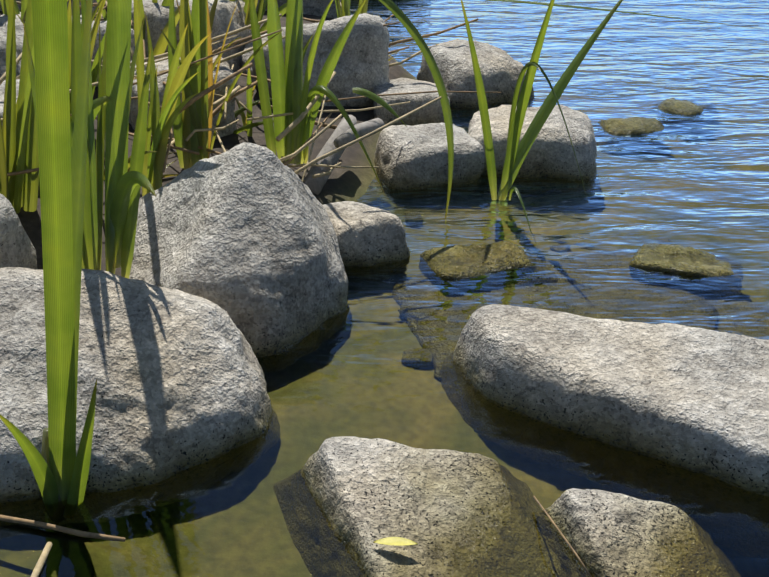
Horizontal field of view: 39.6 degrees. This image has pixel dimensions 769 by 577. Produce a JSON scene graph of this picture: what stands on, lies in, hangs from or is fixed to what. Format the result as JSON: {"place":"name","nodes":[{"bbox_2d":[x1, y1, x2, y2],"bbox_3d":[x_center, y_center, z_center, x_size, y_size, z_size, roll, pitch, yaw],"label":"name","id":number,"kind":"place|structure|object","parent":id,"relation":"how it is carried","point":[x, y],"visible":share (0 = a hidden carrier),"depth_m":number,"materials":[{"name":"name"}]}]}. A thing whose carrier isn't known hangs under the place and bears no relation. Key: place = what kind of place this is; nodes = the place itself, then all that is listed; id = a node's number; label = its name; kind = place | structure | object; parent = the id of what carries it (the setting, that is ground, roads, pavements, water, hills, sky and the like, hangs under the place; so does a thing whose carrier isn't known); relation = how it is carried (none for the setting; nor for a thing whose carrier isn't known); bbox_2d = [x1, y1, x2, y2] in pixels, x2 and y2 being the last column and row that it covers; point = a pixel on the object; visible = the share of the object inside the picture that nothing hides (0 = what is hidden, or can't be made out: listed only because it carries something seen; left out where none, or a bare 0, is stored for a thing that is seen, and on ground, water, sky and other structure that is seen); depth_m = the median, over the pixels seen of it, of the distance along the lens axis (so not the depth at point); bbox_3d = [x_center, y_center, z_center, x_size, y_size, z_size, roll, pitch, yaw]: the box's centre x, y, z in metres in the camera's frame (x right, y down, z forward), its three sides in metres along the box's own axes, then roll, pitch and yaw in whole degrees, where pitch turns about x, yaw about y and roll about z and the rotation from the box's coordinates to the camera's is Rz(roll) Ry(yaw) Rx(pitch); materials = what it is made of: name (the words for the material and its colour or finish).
{"place":"outdoors","nodes":[
{"label":"outdoors","id":0,"kind":"place"},
{"bbox_2d":[0,5,416,275],"bbox_3d":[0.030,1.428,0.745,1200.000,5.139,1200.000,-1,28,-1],"label":"bank","id":1,"kind":"structure","parent":0,"point":[346,184],"depth_m":1.85,"materials":[{"name":"brown soil"}]},
{"bbox_2d":[0,79,19,124],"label":"bank rock","id":2,"kind":"object","parent":1,"relation":"on","point":[2,88],"visible":0.06,"depth_m":1.61,"materials":[{"name":"stone"}]},
{"bbox_2d":[0,53,21,84],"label":"litter","id":3,"kind":"object","parent":2,"relation":"on","point":[3,76],"visible":0.34,"depth_m":1.57,"materials":[{"name":"plant"}]},
{"bbox_2d":[0,14,24,79],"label":"bank rock","id":4,"kind":"object","parent":1,"relation":"on","point":[19,28],"visible":0.12,"depth_m":1.84,"materials":[{"name":"stone"}]},
{"bbox_2d":[0,194,36,269],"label":"bank rock","id":5,"kind":"object","parent":1,"relation":"on","point":[17,248],"visible":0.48,"depth_m":1.32,"materials":[{"name":"stone"}]},
{"bbox_2d":[0,0,38,212],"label":"reed clump","id":6,"kind":"object","parent":1,"relation":"on","point":[18,141],"visible":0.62,"depth_m":1.45,"materials":[{"name":"green plant"}]},
{"bbox_2d":[0,0,67,20],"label":"reed clump","id":7,"kind":"object","parent":1,"relation":"on","point":[5,5],"visible":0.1,"depth_m":1.94,"materials":[{"name":"green plant"}]},
{"bbox_2d":[0,0,98,14],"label":"bank rock","id":8,"kind":"object","parent":1,"relation":"on","point":[93,8],"visible":0.04,"depth_m":2.31,"materials":[{"name":"stone"}]},
{"bbox_2d":[7,158,104,175],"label":"litter","id":9,"kind":"object","parent":1,"relation":"on","point":[23,172],"visible":0.19,"depth_m":1.48,"materials":[{"name":"brown plant"}]},
{"bbox_2d":[15,12,134,86],"bbox_3d":[-0.602,-0.441,2.019,0.251,0.156,0.204,22,25,36],"label":"bank rock","id":10,"kind":"object","parent":1,"relation":"on","point":[102,30],"visible":0.02,"depth_m":1.94,"materials":[{"name":"stone"}]},
{"bbox_2d":[23,0,155,278],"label":"reed clump","id":11,"kind":"object","parent":1,"relation":"on","point":[109,107],"visible":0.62,"depth_m":1.24,"materials":[{"name":"green plant"}]},
{"bbox_2d":[0,267,271,502],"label":"rock","id":12,"kind":"object","parent":1,"relation":"on","point":[177,374],"visible":0.62,"depth_m":1.15,"materials":[{"name":"stone"}]},
{"bbox_2d":[104,146,178,179],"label":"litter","id":13,"kind":"object","parent":1,"relation":"on","point":[163,176],"visible":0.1,"depth_m":1.63,"materials":[{"name":"brown plant"}]},
{"bbox_2d":[95,117,199,154],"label":"litter","id":14,"kind":"object","parent":1,"relation":"on","point":[181,149],"visible":0.29,"depth_m":1.65,"materials":[{"name":"brown plant"}]},
{"bbox_2d":[133,0,210,196],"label":"reed clump","id":15,"kind":"object","parent":1,"relation":"on","point":[159,126],"visible":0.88,"depth_m":1.50,"materials":[{"name":"green plant"}]},
{"bbox_2d":[133,0,217,169],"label":"reed clump","id":16,"kind":"object","parent":1,"relation":"on","point":[198,20],"visible":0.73,"depth_m":1.64,"materials":[{"name":"green plant"}]},
{"bbox_2d":[70,29,281,116],"bbox_3d":[-0.314,-0.310,1.557,0.334,0.130,0.012,-2,28,-4],"label":"stem","id":17,"kind":"object","parent":1,"relation":"on","point":[191,63],"visible":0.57,"depth_m":1.54,"materials":[{"name":"beige plant"}]},
{"bbox_2d":[132,133,221,154],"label":"litter","id":18,"kind":"object","parent":1,"relation":"on","point":[212,151],"visible":0.18,"depth_m":1.68,"materials":[{"name":"brown plant"}]},
{"bbox_2d":[129,55,237,141],"bbox_3d":[-0.371,-0.337,1.903,0.203,0.150,0.224,-13,32,-23],"label":"bank rock","id":19,"kind":"object","parent":1,"relation":"on","point":[225,71],"visible":0.21,"depth_m":1.84,"materials":[{"name":"stone"}]},
{"bbox_2d":[105,1,133,57],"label":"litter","id":20,"kind":"object","parent":19,"relation":"on","point":[131,53],"visible":0.16,"depth_m":1.94,"materials":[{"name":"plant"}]},
{"bbox_2d":[131,20,145,57],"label":"litter","id":21,"kind":"object","parent":19,"relation":"on","point":[132,23],"visible":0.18,"depth_m":1.90,"materials":[{"name":"beige plant"}]},
{"bbox_2d":[91,61,222,96],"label":"litter","id":22,"kind":"object","parent":19,"relation":"on","point":[217,95],"visible":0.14,"depth_m":1.82,"materials":[{"name":"plant"}]},
{"bbox_2d":[130,14,281,65],"bbox_3d":[-0.324,-0.427,1.854,0.307,0.072,0.011,-10,30,-18],"label":"stem","id":23,"kind":"object","parent":19,"relation":"on","point":[163,55],"visible":0.27,"depth_m":1.86,"materials":[{"name":"plant"}]},
{"bbox_2d":[177,41,250,112],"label":"litter","id":24,"kind":"object","parent":19,"relation":"on","point":[242,105],"visible":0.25,"depth_m":1.84,"materials":[{"name":"plant"}]},
{"bbox_2d":[224,64,233,118],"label":"litter","id":25,"kind":"object","parent":19,"relation":"on","point":[225,108],"visible":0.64,"depth_m":1.72,"materials":[{"name":"plant"}]},
{"bbox_2d":[212,30,266,54],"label":"litter","id":26,"kind":"object","parent":19,"relation":"on","point":[217,50],"visible":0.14,"depth_m":1.86,"materials":[{"name":"beige plant"}]},
{"bbox_2d":[135,35,237,69],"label":"litter","id":27,"kind":"object","parent":1,"relation":"on","point":[212,44],"visible":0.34,"depth_m":1.84,"materials":[{"name":"plant"}]},
{"bbox_2d":[185,119,238,140],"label":"litter","id":28,"kind":"object","parent":1,"relation":"on","point":[206,129],"visible":1,"depth_m":1.65,"materials":[{"name":"plant"}]},
{"bbox_2d":[179,63,252,113],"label":"litter","id":29,"kind":"object","parent":1,"relation":"on","point":[195,98],"visible":0.75,"depth_m":1.63,"materials":[{"name":"brown plant"}]},
{"bbox_2d":[213,85,240,107],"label":"litter","id":30,"kind":"object","parent":1,"relation":"on","point":[222,99],"visible":0.66,"depth_m":1.76,"materials":[{"name":"plant"}]},
{"bbox_2d":[176,0,283,152],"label":"dry reed","id":31,"kind":"object","parent":1,"relation":"on","point":[219,56],"visible":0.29,"depth_m":1.70,"materials":[{"name":"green plant"}]},
{"bbox_2d":[212,81,257,116],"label":"litter","id":32,"kind":"object","parent":1,"relation":"on","point":[219,107],"visible":0.46,"depth_m":1.78,"materials":[{"name":"beige plant"}]},
{"bbox_2d":[129,142,347,356],"bbox_3d":[-0.212,-0.026,1.471,0.338,0.367,0.368,-1,28,-1],"label":"boulder","id":33,"kind":"object","parent":1,"relation":"on","point":[243,235],"visible":0.52,"depth_m":1.36,"materials":[{"name":"stone"}]},
{"bbox_2d":[162,128,172,172],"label":"litter","id":34,"kind":"object","parent":33,"relation":"on","point":[167,152],"visible":0.43,"depth_m":1.53,"materials":[{"name":"brown plant"}]},
{"bbox_2d":[215,130,225,151],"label":"stem","id":35,"kind":"object","parent":33,"relation":"on","point":[221,143],"visible":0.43,"depth_m":1.63,"materials":[{"name":"plant"}]},
{"bbox_2d":[279,114,341,161],"bbox_3d":[-0.114,-0.208,1.511,0.126,0.059,0.010,-15,31,-26],"label":"dry reed stalk","id":36,"kind":"object","parent":33,"relation":"on","point":[305,145],"visible":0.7,"depth_m":1.51,"materials":[{"name":"plant"}]},
{"bbox_2d":[301,83,328,181],"bbox_3d":[-0.106,-0.244,1.655,0.007,0.130,0.267,5,28,9],"label":"dry reed stalk","id":37,"kind":"object","parent":33,"relation":"on","point":[309,157],"visible":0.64,"depth_m":1.65,"materials":[{"name":"plant"}]},
{"bbox_2d":[295,96,441,173],"bbox_3d":[-0.050,-0.196,1.487,0.284,0.113,0.007,-11,30,-20],"label":"dry reed stalk","id":38,"kind":"object","parent":33,"relation":"on","point":[309,164],"visible":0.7,"depth_m":1.49,"materials":[{"name":"plant"}]},
{"bbox_2d":[224,68,273,136],"bbox_3d":[-0.269,-0.333,1.890,0.354,0.193,0.156,10,30,18],"label":"reed","id":39,"kind":"object","parent":1,"relation":"on","point":[248,126],"visible":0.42,"depth_m":1.87,"materials":[{"name":"green plant"}]},
{"bbox_2d":[213,36,284,63],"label":"litter","id":40,"kind":"object","parent":1,"relation":"on","point":[237,54],"visible":0.29,"depth_m":1.80,"materials":[{"name":"plant"}]},
{"bbox_2d":[241,73,270,82],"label":"stem","id":41,"kind":"object","parent":1,"relation":"on","point":[255,77],"visible":0.07,"depth_m":1.94,"materials":[{"name":"beige plant"}]},
{"bbox_2d":[266,5,319,22],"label":"litter","id":42,"kind":"object","parent":1,"relation":"on","point":[312,20],"visible":0.25,"depth_m":2.60,"materials":[{"name":"beige plant"}]},
{"bbox_2d":[258,102,336,128],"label":"litter","id":43,"kind":"object","parent":1,"relation":"on","point":[326,124],"visible":0.32,"depth_m":1.84,"materials":[{"name":"brown plant"}]},
{"bbox_2d":[276,71,335,141],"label":"litter","id":44,"kind":"object","parent":1,"relation":"on","point":[289,128],"visible":0.86,"depth_m":1.69,"materials":[{"name":"plant"}]},
{"bbox_2d":[283,113,331,164],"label":"litter","id":45,"kind":"object","parent":1,"relation":"on","point":[311,137],"visible":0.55,"depth_m":1.68,"materials":[{"name":"plant"}]},
{"bbox_2d":[240,13,389,106],"bbox_3d":[-0.135,-0.430,2.157,0.297,0.234,0.245,-14,23,-14],"label":"bank rock","id":46,"kind":"object","parent":1,"relation":"on","point":[363,62],"visible":0.48,"depth_m":2.06,"materials":[{"name":"stone"}]},
{"bbox_2d":[383,22,399,26],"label":"stem","id":47,"kind":"object","parent":46,"relation":"on","point":[391,24],"visible":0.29,"depth_m":2.08,"materials":[{"name":"beige plant"}]},
{"bbox_2d":[249,0,384,193],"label":"reed clump","id":48,"kind":"object","parent":1,"relation":"on","point":[289,95],"visible":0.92,"depth_m":1.70,"materials":[{"name":"green plant"}]},
{"bbox_2d":[312,162,341,177],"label":"litter","id":49,"kind":"object","parent":1,"relation":"on","point":[325,173],"visible":0.89,"depth_m":1.71,"materials":[{"name":"plant"}]},
{"bbox_2d":[247,101,409,120],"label":"litter","id":50,"kind":"object","parent":1,"relation":"on","point":[284,114],"visible":0.73,"depth_m":1.75,"materials":[{"name":"plant"}]},
{"bbox_2d":[303,115,356,194],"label":"rock","id":51,"kind":"object","parent":1,"relation":"on","point":[315,185],"visible":0.62,"depth_m":1.75,"materials":[{"name":"grey stone"}]},
{"bbox_2d":[288,164,378,167],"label":"litter","id":52,"kind":"object","parent":1,"relation":"on","point":[318,165],"visible":0.95,"depth_m":1.68,"materials":[{"name":"plant"}]},
{"bbox_2d":[335,0,367,17],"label":"reed clump","id":53,"kind":"object","parent":1,"relation":"on","point":[345,7],"visible":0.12,"depth_m":2.31,"materials":[{"name":"green plant"}]},
{"bbox_2d":[333,118,384,147],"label":"rock","id":54,"kind":"object","parent":1,"relation":"on","point":[362,129],"visible":0.71,"depth_m":1.75,"materials":[{"name":"grey stone"}]},
{"bbox_2d":[323,201,409,268],"bbox_3d":[-0.038,-0.058,1.606,0.125,0.128,0.113,-12,30,-21],"label":"rock","id":55,"kind":"object","parent":1,"relation":"on","point":[368,236],"visible":0.56,"depth_m":1.56,"materials":[{"name":"stone"}]},
{"bbox_2d":[388,46,409,53],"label":"stem","id":56,"kind":"object","parent":1,"relation":"on","point":[393,51],"visible":0.29,"depth_m":2.22,"materials":[{"name":"beige plant"}]},
{"bbox_2d":[300,436,510,576],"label":"rock","id":57,"kind":"object","parent":1,"relation":"on","point":[447,511],"visible":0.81,"depth_m":1.06,"materials":[{"name":"stone"}]},
{"bbox_2d":[373,537,417,545],"bbox_3d":[0.010,0.238,1.000,0.042,0.004,0.012,2,28,3],"label":"fallen leaf","id":58,"kind":"object","parent":57,"relation":"on","point":[399,541],"visible":1,"depth_m":1.00,"materials":[{"name":"yellow plant"}]},
{"bbox_2d":[372,78,449,125],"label":"rock","id":59,"kind":"object","parent":1,"relation":"on","point":[431,113],"visible":0.38,"depth_m":2.06,"materials":[{"name":"stone"}]},
{"bbox_2d":[321,91,500,102],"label":"litter","id":60,"kind":"object","parent":1,"relation":"on","point":[409,93],"visible":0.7,"depth_m":1.74,"materials":[{"name":"brown plant"}]},
{"bbox_2d":[389,39,458,66],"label":"litter","id":61,"kind":"object","parent":1,"relation":"on","point":[405,60],"visible":0.39,"depth_m":2.23,"materials":[{"name":"plant"}]},
{"bbox_2d":[374,123,484,189],"bbox_3d":[0.065,-0.190,1.903,0.184,0.196,0.163,-5,35,-15],"label":"rock","id":62,"kind":"object","parent":1,"relation":"on","point":[408,157],"visible":0.48,"depth_m":1.82,"materials":[{"name":"stone"}]},
{"bbox_2d":[389,18,478,45],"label":"litter","id":63,"kind":"object","parent":1,"relation":"on","point":[427,35],"visible":0.57,"depth_m":2.25,"materials":[{"name":"brown plant"}]},
{"bbox_2d":[417,40,533,109],"bbox_3d":[0.187,-0.400,2.296,0.228,0.233,0.196,-10,36,-29],"label":"rock","id":64,"kind":"object","parent":1,"relation":"on","point":[500,69],"visible":0.31,"depth_m":2.21,"materials":[{"name":"stone"}]},
{"bbox_2d":[468,105,596,180],"bbox_3d":[0.268,-0.214,1.945,0.239,0.227,0.169,1,36,11],"label":"rock","id":65,"kind":"object","parent":1,"relation":"on","point":[550,154],"visible":0.46,"depth_m":1.85,"materials":[{"name":"stone"}]},
{"bbox_2d":[452,304,768,496],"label":"rock slab","id":66,"kind":"object","parent":1,"relation":"on","point":[694,399],"visible":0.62,"depth_m":1.20,"materials":[{"name":"stone"}]},
{"bbox_2d":[543,488,696,576],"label":"rock","id":67,"kind":"object","parent":1,"relation":"on","point":[607,534],"visible":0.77,"depth_m":1.03,"materials":[{"name":"stone"}]},
{"bbox_2d":[598,117,663,134],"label":"awash rock","id":68,"kind":"object","parent":1,"relation":"on","point":[628,126],"visible":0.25,"depth_m":2.09,"materials":[{"name":"stone"}]},
{"bbox_2d":[629,243,733,276],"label":"awash rock","id":69,"kind":"object","parent":1,"relation":"on","point":[684,260],"visible":0.46,"depth_m":1.57,"materials":[{"name":"stone"}]},
{"bbox_2d":[658,98,704,115],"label":"awash rock","id":70,"kind":"object","parent":1,"relation":"on","point":[680,107],"visible":0.27,"depth_m":2.19,"materials":[{"name":"stone"}]},
{"bbox_2d":[0,0,768,576],"bbox_3d":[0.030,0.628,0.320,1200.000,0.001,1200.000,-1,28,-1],"label":"water surface","id":71,"kind":"object","parent":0,"point":[374,360],"depth_m":1.45,"materials":[{"name":"blue liquid"}]},
{"bbox_2d":[31,542,52,576],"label":"dry stick","id":72,"kind":"object","parent":71,"relation":"on","point":[41,561],"visible":1,"depth_m":1.01,"materials":[{"name":"wood"}]},
{"bbox_2d":[0,0,96,504],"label":"reed","id":73,"kind":"object","parent":71,"relation":"on","point":[62,172],"visible":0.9,"depth_m":0.97,"materials":[{"name":"green plant"}]},
{"bbox_2d":[41,428,60,501],"bbox_3d":[-0.339,0.199,1.097,0.032,0.130,0.032,-1,28,-1],"label":"reed leaf","id":74,"kind":"object","parent":71,"relation":"on","point":[45,447],"visible":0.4,"depth_m":1.07,"materials":[{"name":"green plant"}]},
{"bbox_2d":[15,0,105,122],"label":"reed clump","id":75,"kind":"object","parent":71,"relation":"on","point":[94,70],"visible":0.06,"depth_m":1.71,"materials":[{"name":"green plant"}]},
{"bbox_2d":[0,515,125,541],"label":"dry stick","id":76,"kind":"object","parent":71,"relation":"on","point":[75,532],"visible":1,"depth_m":1.05,"materials":[{"name":"brown wood"}]},
{"bbox_2d":[80,0,179,55],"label":"reed clump","id":77,"kind":"object","parent":71,"relation":"on","point":[161,46],"visible":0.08,"depth_m":2.00,"materials":[{"name":"green plant"}]},
{"bbox_2d":[131,0,251,71],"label":"bank rock","id":78,"kind":"object","parent":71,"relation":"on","point":[157,14],"visible":0.15,"depth_m":2.10,"materials":[{"name":"stone"}]},
{"bbox_2d":[229,0,286,31],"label":"reed clump","id":79,"kind":"object","parent":71,"relation":"on","point":[262,8],"visible":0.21,"depth_m":2.22,"materials":[{"name":"green plant"}]},
{"bbox_2d":[256,0,341,18],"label":"bank rock","id":80,"kind":"object","parent":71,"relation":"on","point":[315,7],"visible":0.12,"depth_m":2.71,"materials":[{"name":"stone"}]},
{"bbox_2d":[533,496,591,576],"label":"dry stick","id":81,"kind":"object","parent":71,"relation":"on","point":[570,546],"visible":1,"depth_m":1.00,"materials":[{"name":"brown wood"}]},
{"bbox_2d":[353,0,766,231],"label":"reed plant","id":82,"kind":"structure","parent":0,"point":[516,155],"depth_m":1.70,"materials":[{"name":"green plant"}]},
{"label":"rock on the bank","id":83,"kind":"object","parent":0,"visible":0},
{"bbox_2d":[1,82,97,122],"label":"litter","id":84,"kind":"object","parent":83,"relation":"on","point":[95,84],"depth_m":1.54,"materials":[{"name":"plant"}]},
{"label":"sunken rock","id":85,"kind":"object","parent":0,"visible":0},
{"bbox_2d":[420,241,531,278],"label":"awash rock","id":86,"kind":"object","parent":85,"relation":"on","point":[457,261],"visible":0.42,"depth_m":1.57,"materials":[{"name":"stone"}]}
]}

